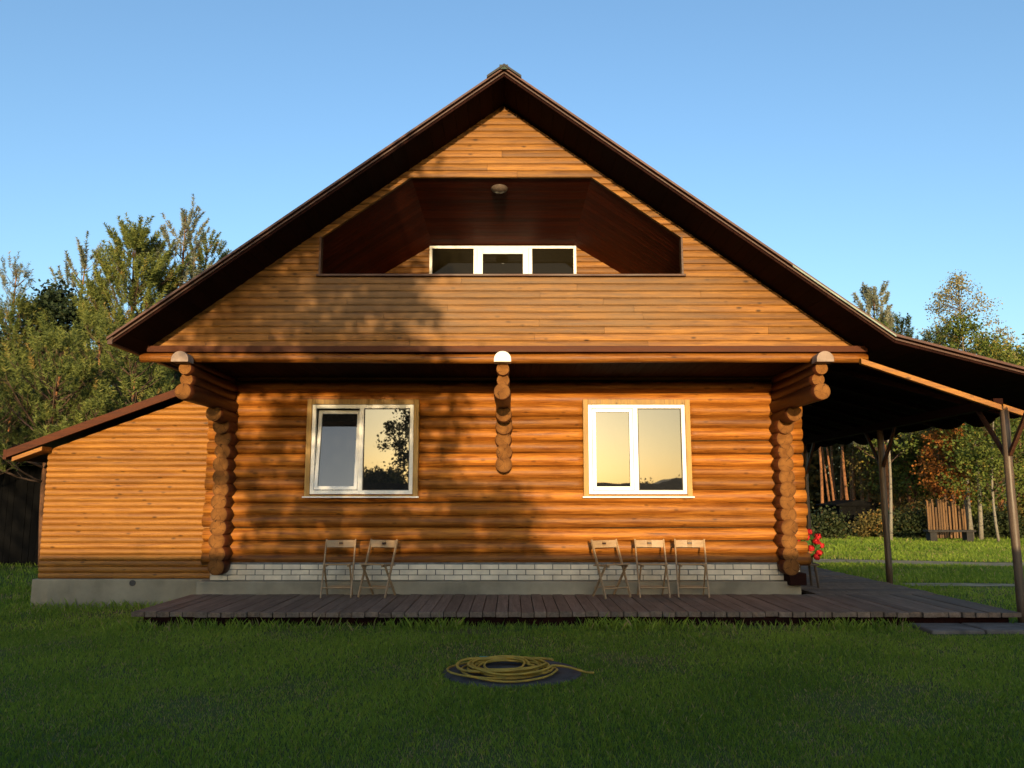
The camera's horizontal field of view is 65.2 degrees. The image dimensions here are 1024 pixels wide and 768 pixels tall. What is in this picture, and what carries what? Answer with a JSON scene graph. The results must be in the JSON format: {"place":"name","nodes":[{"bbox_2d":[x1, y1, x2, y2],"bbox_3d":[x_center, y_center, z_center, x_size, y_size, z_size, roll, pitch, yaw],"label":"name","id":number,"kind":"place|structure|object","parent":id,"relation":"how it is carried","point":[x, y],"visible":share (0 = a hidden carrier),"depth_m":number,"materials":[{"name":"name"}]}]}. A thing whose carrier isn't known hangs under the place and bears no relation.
{"place":"outdoors","nodes":[
{"label":"outdoors","id":0,"kind":"place"},
{"bbox_2d":[0,502,1023,767],"bbox_3d":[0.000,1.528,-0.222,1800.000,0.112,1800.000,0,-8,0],"label":"ground","id":1,"kind":"structure","parent":0,"point":[858,708],"depth_m":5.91,"materials":[{"name":"green plant"}]},
{"bbox_2d":[0,251,34,344],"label":"pine tree","id":2,"kind":"object","parent":1,"relation":"on","point":[16,272],"visible":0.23,"depth_m":27.72,"materials":[{"name":"green plant"}]},
{"bbox_2d":[0,460,42,564],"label":"shed","id":3,"kind":"structure","parent":1,"relation":"on","point":[19,512],"depth_m":19.94,"materials":[{"name":"brown wood"}]},
{"bbox_2d":[0,353,71,474],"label":"bushy pine","id":4,"kind":"object","parent":1,"relation":"on","point":[4,418],"visible":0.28,"depth_m":19.59,"materials":[{"name":"green plant"}]},
{"bbox_2d":[0,292,73,465],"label":"pine tree","id":5,"kind":"object","parent":1,"relation":"on","point":[13,327],"visible":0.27,"depth_m":22.95,"materials":[{"name":"green plant"}]},
{"bbox_2d":[0,273,100,465],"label":"pine tree","id":6,"kind":"object","parent":1,"relation":"on","point":[59,305],"visible":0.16,"depth_m":24.04,"materials":[{"name":"green plant"}]},
{"bbox_2d":[0,318,128,567],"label":"bushy pine","id":7,"kind":"object","parent":1,"relation":"on","point":[62,346],"visible":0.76,"depth_m":18.16,"materials":[{"name":"green plant"}]},
{"bbox_2d":[30,231,119,354],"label":"pine tree","id":8,"kind":"object","parent":1,"relation":"on","point":[83,256],"visible":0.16,"depth_m":25.75,"materials":[{"name":"green plant"}]},
{"bbox_2d":[30,303,159,427],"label":"bushy pine","id":9,"kind":"object","parent":1,"relation":"on","point":[101,320],"visible":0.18,"depth_m":21.61,"materials":[{"name":"green plant"}]},
{"bbox_2d":[7,212,192,430],"bbox_3d":[-12.274,-0.153,24.512,5.908,10.348,5.876,0,-8,0],"label":"pine tree","id":10,"kind":"object","parent":1,"relation":"on","point":[150,275],"visible":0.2,"depth_m":23.97,"materials":[{"name":"green plant"}]},
{"bbox_2d":[27,318,174,439],"bbox_3d":[-9.442,1.415,19.785,3.783,5.894,3.451,0,-8,0],"label":"bushy pine","id":11,"kind":"object","parent":1,"relation":"on","point":[113,371],"visible":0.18,"depth_m":19.27,"materials":[{"name":"green plant"}]},
{"bbox_2d":[97,193,213,400],"bbox_3d":[-10.870,-0.501,25.384,3.974,11.297,3.871,0,-8,0],"label":"pine tree","id":12,"kind":"object","parent":1,"relation":"on","point":[185,224],"visible":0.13,"depth_m":25.70,"materials":[{"name":"green plant"}]},
{"bbox_2d":[165,229,230,380],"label":"pine tree","id":13,"kind":"object","parent":1,"relation":"on","point":[200,258],"visible":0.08,"depth_m":28.68,"materials":[{"name":"green plant"}]},
{"bbox_2d":[443,660,580,687],"bbox_3d":[0.000,2.536,7.029,1.240,0.038,1.240,0,-8,0],"label":"well cover","id":14,"kind":"object","parent":1,"relation":"on","point":[561,674],"visible":0.3,"depth_m":6.81,"materials":[{"name":"grey concrete"}]},
{"bbox_2d":[446,655,593,682],"bbox_3d":[-0.006,2.459,6.927,1.114,0.080,0.918,-7,-11,42],"label":"garden hose","id":15,"kind":"object","parent":14,"relation":"on","point":[499,675],"visible":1,"depth_m":6.83,"materials":[{"name":"rubber"}]},
{"bbox_2d":[3,64,1023,622],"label":"log house","id":16,"kind":"structure","parent":1,"relation":"on","point":[503,328],"depth_m":11.66,"materials":[{"name":"wood"}]},
{"bbox_2d":[302,399,419,497],"bbox_3d":[-2.217,0.967,11.955,1.705,1.453,0.340,0,-8,0],"label":"window","id":17,"kind":"structure","parent":16,"relation":"in","point":[373,448],"depth_m":11.87,"materials":[{"name":"white plastic"}]},
{"bbox_2d":[429,246,575,273],"bbox_3d":[-0.145,-1.214,12.604,2.330,1.980,0.082,0,-8,0],"label":"balcony window","id":18,"kind":"structure","parent":16,"relation":"in","point":[442,259],"depth_m":12.70,"materials":[{"name":"white plastic"}]},
{"bbox_2d":[582,399,694,497],"bbox_3d":[1.853,0.967,11.955,1.635,1.453,0.340,0,-8,0],"label":"window","id":19,"kind":"structure","parent":16,"relation":"in","point":[633,446],"depth_m":11.85,"materials":[{"name":"white plastic"}]},
{"bbox_2d":[131,566,1021,625],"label":"deck","id":20,"kind":"structure","parent":1,"relation":"on","point":[839,595],"depth_m":9.99,"materials":[{"name":"brown wood"}]},
{"bbox_2d":[320,539,356,597],"bbox_3d":[-2.429,2.578,11.202,0.430,0.790,0.412,0,-8,-3],"label":"folding chair","id":21,"kind":"object","parent":20,"relation":"on","point":[340,543],"visible":1,"depth_m":11.26,"materials":[{"name":"brown wood"}]},
{"bbox_2d":[357,539,397,597],"bbox_3d":[-1.873,2.578,11.201,0.430,0.790,0.412,-3,-9,19],"label":"folding chair","id":22,"kind":"object","parent":20,"relation":"on","point":[384,543],"visible":0.99,"depth_m":11.23,"materials":[{"name":"brown wood"}]},
{"bbox_2d":[590,539,631,598],"bbox_3d":[1.375,2.570,11.152,0.430,0.790,0.412,4,-9,-27],"label":"folding chair","id":23,"kind":"object","parent":20,"relation":"on","point":[603,544],"visible":1,"depth_m":11.17,"materials":[{"name":"brown wood"}]},
{"bbox_2d":[634,539,670,597],"bbox_3d":[1.960,2.578,11.202,0.430,0.790,0.412,0,-8,-1],"label":"folding chair","id":24,"kind":"object","parent":20,"relation":"on","point":[651,543],"visible":1,"depth_m":11.26,"materials":[{"name":"brown wood"}]},
{"bbox_2d":[674,539,709,597],"bbox_3d":[2.514,2.578,11.202,0.430,0.790,0.412,-1,-8,6],"label":"folding chair","id":25,"kind":"object","parent":20,"relation":"on","point":[683,543],"visible":1,"depth_m":11.26,"materials":[{"name":"brown wood"}]},
{"bbox_2d":[797,529,824,587],"bbox_3d":[4.575,2.704,12.470,0.572,0.894,0.524,-5,-10,33],"label":"potted geranium","id":26,"kind":"object","parent":20,"relation":"on","point":[811,541],"visible":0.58,"depth_m":12.32,"materials":[{"name":"red plant"}]},
{"bbox_2d":[819,447,823,506],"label":"pine tree","id":27,"kind":"object","parent":1,"relation":"on","point":[821,480],"depth_m":36.76,"materials":[{"name":"plant"}]},
{"bbox_2d":[821,447,829,501],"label":"pine tree","id":28,"kind":"object","parent":1,"relation":"on","point":[827,488],"depth_m":38.66,"materials":[{"name":"plant"}]},
{"bbox_2d":[826,447,834,500],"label":"pine tree","id":29,"kind":"object","parent":1,"relation":"on","point":[831,484],"depth_m":37.16,"materials":[{"name":"plant"}]},
{"bbox_2d":[830,446,836,499],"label":"pine tree","id":30,"kind":"object","parent":1,"relation":"on","point":[832,469],"depth_m":40.80,"materials":[{"name":"plant"}]},
{"bbox_2d":[810,501,858,538],"bbox_3d":[11.883,5.319,31.189,2.481,1.475,2.722,7,-11,-38],"label":"bush","id":31,"kind":"object","parent":1,"relation":"on","point":[828,526],"visible":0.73,"depth_m":30.59,"materials":[{"name":"green plant"}]},
{"bbox_2d":[840,445,843,499],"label":"pine tree","id":32,"kind":"object","parent":1,"relation":"on","point":[841,486],"depth_m":38.19,"materials":[{"name":"plant"}]},
{"bbox_2d":[841,445,848,499],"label":"pine tree","id":33,"kind":"object","parent":1,"relation":"on","point":[844,476],"depth_m":36.28,"materials":[{"name":"plant"}]},
{"bbox_2d":[815,500,880,534],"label":"shed","id":34,"kind":"structure","parent":1,"relation":"on","point":[853,507],"depth_m":34.55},
{"bbox_2d":[848,444,851,499],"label":"pine tree","id":35,"kind":"object","parent":1,"relation":"on","point":[851,476],"depth_m":39.62,"materials":[{"name":"plant"}]},
{"bbox_2d":[852,441,855,499],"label":"pine tree","id":36,"kind":"object","parent":1,"relation":"on","point":[853,492],"depth_m":37.74,"materials":[{"name":"plant"}]},
{"bbox_2d":[866,448,870,501],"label":"pine tree","id":37,"kind":"object","parent":1,"relation":"on","point":[869,499],"depth_m":36.63,"materials":[{"name":"plant"}]},
{"bbox_2d":[844,503,902,537],"bbox_3d":[14.387,5.469,32.063,2.801,1.420,2.693,-5,-10,30],"label":"bush","id":38,"kind":"object","parent":1,"relation":"on","point":[870,522],"visible":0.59,"depth_m":31.62,"materials":[{"name":"green plant"}]},
{"bbox_2d":[852,311,925,540],"bbox_3d":[13.875,1.491,29.845,3.821,8.623,3.887,0,-8,0],"label":"birch tree","id":39,"kind":"object","parent":1,"relation":"on","point":[874,441],"visible":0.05,"depth_m":29.21,"materials":[{"name":"green plant"}]},
{"bbox_2d":[830,329,948,512],"bbox_3d":[17.424,1.970,36.919,5.520,9.712,5.630,0,-8,0],"label":"deciduous tree","id":40,"kind":"object","parent":1,"relation":"on","point":[897,503],"visible":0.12,"depth_m":36.35,"materials":[{"name":"green plant"}]},
{"bbox_2d":[851,280,933,510],"bbox_3d":[15.822,0.868,33.962,3.587,11.038,3.752,0,-8,0],"label":"pine tree","id":41,"kind":"object","parent":1,"relation":"on","point":[871,300],"visible":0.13,"depth_m":34.41,"materials":[{"name":"green plant"}]},
{"bbox_2d":[856,429,963,503],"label":"deciduous tree","id":42,"kind":"object","parent":1,"relation":"on","point":[896,471],"visible":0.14,"depth_m":34.23,"materials":[{"name":"green plant"}]},
{"bbox_2d":[886,312,933,508],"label":"pine tree","id":43,"kind":"object","parent":1,"relation":"on","point":[909,332],"visible":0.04,"depth_m":35.47,"materials":[{"name":"green plant"}]},
{"bbox_2d":[803,434,1023,521],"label":"wood","id":44,"kind":"object","parent":1,"relation":"on","point":[814,482],"visible":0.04,"depth_m":46.82,"materials":[{"name":"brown plant"}]},
{"bbox_2d":[873,499,953,539],"bbox_3d":[15.642,5.250,31.092,3.259,1.571,3.839,0,-8,0],"label":"bush","id":45,"kind":"object","parent":1,"relation":"on","point":[908,525],"visible":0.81,"depth_m":30.62,"materials":[{"name":"green plant"}]},
{"bbox_2d":[897,492,961,535],"bbox_3d":[16.727,5.234,31.920,2.944,1.846,3.227,5,-10,-30],"label":"bush","id":46,"kind":"object","parent":1,"relation":"on","point":[915,504],"visible":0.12,"depth_m":31.93,"materials":[{"name":"green plant"}]},
{"bbox_2d":[926,498,966,537],"bbox_3d":[16.189,4.987,29.834,1.419,1.492,0.178,0,-8,0],"label":"plank stack","id":47,"kind":"object","parent":1,"relation":"on","point":[939,518],"visible":0.83,"depth_m":29.78,"materials":[{"name":"brown wood"}]},
{"bbox_2d":[909,423,987,538],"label":"autumn tree","id":48,"kind":"object","parent":1,"relation":"on","point":[933,467],"visible":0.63,"depth_m":30.17,"materials":[{"name":"orange plant"}]},
{"bbox_2d":[923,530,975,541],"bbox_3d":[15.496,5.394,28.319,1.689,0.450,0.400,0,-8,0],"label":"bench","id":49,"kind":"object","parent":1,"relation":"on","point":[967,535],"visible":0.77,"depth_m":28.16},
{"bbox_2d":[916,269,1020,538],"bbox_3d":[17.726,0.701,31.267,4.080,10.594,4.038,-7,-11,41],"label":"birch tree","id":50,"kind":"object","parent":1,"relation":"on","point":[967,502],"visible":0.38,"depth_m":31.48,"materials":[{"name":"green plant"}]},
{"bbox_2d":[925,308,1023,540],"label":"birch tree","id":51,"kind":"object","parent":1,"relation":"on","point":[966,332],"visible":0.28,"depth_m":30.13,"materials":[{"name":"green plant"}]},
{"bbox_2d":[950,497,1005,534],"bbox_3d":[18.863,5.400,32.780,3.409,1.765,2.603,-5,-10,31],"label":"bush","id":52,"kind":"object","parent":1,"relation":"on","point":[974,509],"visible":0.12,"depth_m":32.63,"materials":[{"name":"green plant"}]},
{"bbox_2d":[932,330,1023,541],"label":"birch tree","id":53,"kind":"object","parent":1,"relation":"on","point":[989,350],"visible":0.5,"depth_m":27.88,"materials":[{"name":"green plant"}]},
{"bbox_2d":[967,333,1023,511],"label":"deciduous tree","id":54,"kind":"object","parent":1,"relation":"on","point":[1018,349],"visible":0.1,"depth_m":32.86,"materials":[{"name":"green plant"}]},
{"bbox_2d":[973,503,1023,538],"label":"bush","id":55,"kind":"object","parent":1,"relation":"on","point":[989,525],"visible":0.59,"depth_m":30.65,"materials":[{"name":"green plant"}]},
{"bbox_2d":[998,495,1023,525],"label":"bush","id":56,"kind":"object","parent":1,"relation":"on","point":[1020,507],"visible":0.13,"depth_m":31.77,"materials":[{"name":"green plant"}]},
{"bbox_2d":[0,0,1023,495],"label":"sky","id":57,"kind":"structure","parent":0,"point":[870,142],"materials":[{"name":"blue"}]},
{"bbox_2d":[813,559,1023,585],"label":"path","id":58,"kind":"structure","parent":0,"point":[926,562],"depth_m":18.94,"materials":[{"name":"grey concrete"}]},
{"bbox_2d":[895,320,1014,509],"bbox_3d":[18.820,1.765,33.855,5.473,9.233,5.529,0,-8,0],"label":"deciduous tree","id":59,"kind":"object","parent":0,"point":[925,338],"visible":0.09,"depth_m":33.15,"materials":[{"name":"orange plant"}]},
{"bbox_2d":[909,623,1023,633],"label":"pavement","id":60,"kind":"structure","parent":0,"point":[970,628],"depth_m":9.19,"materials":[{"name":"grey concrete"}]},
{"bbox_2d":[950,334,1023,510],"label":"deciduous tree","id":61,"kind":"object","parent":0,"point":[1002,486],"visible":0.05,"depth_m":32.43,"materials":[{"name":"green plant"}]}
]}

